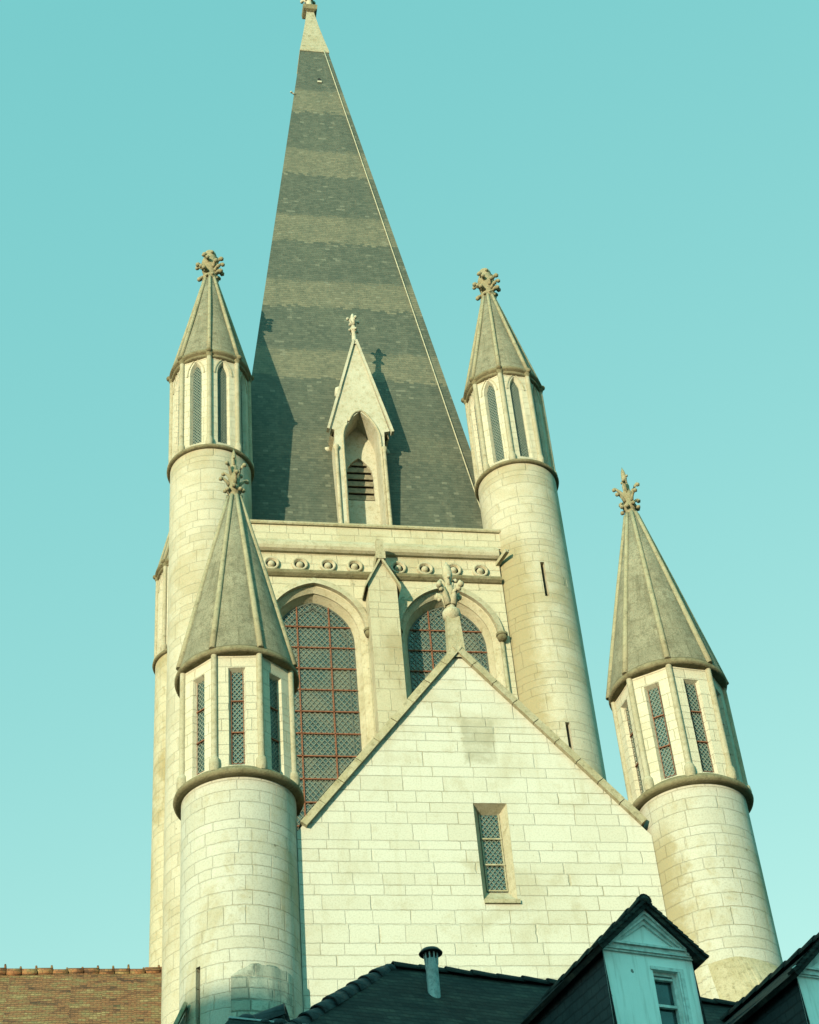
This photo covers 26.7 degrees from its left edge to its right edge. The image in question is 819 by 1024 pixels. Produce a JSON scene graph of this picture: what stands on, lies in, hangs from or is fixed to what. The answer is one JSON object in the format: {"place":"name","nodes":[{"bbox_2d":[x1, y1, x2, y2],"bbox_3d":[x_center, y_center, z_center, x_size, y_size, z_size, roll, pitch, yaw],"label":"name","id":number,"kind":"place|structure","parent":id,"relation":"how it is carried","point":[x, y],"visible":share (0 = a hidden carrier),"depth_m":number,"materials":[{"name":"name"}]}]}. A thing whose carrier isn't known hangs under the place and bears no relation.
{"place":"outdoors","nodes":[
{"label":"outdoors","id":0,"kind":"place"},
{"bbox_2d":[0,0,818,968],"label":"sky","id":1,"kind":"structure","parent":0,"point":[638,180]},
{"label":"ground","id":2,"kind":"structure","parent":0,"visible":0},
{"bbox_2d":[0,0,782,1023],"bbox_3d":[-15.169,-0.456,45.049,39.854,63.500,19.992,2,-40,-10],"label":"church","id":3,"kind":"structure","parent":2,"relation":"on","point":[376,740],"depth_m":36.92,"materials":[{"name":"beige stone"}]},
{"bbox_2d":[225,894,818,1023],"bbox_3d":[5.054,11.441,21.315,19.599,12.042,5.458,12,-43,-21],"label":"town house","id":4,"kind":"structure","parent":2,"relation":"on","point":[641,959],"depth_m":22.26,"materials":[{"name":"tile"}]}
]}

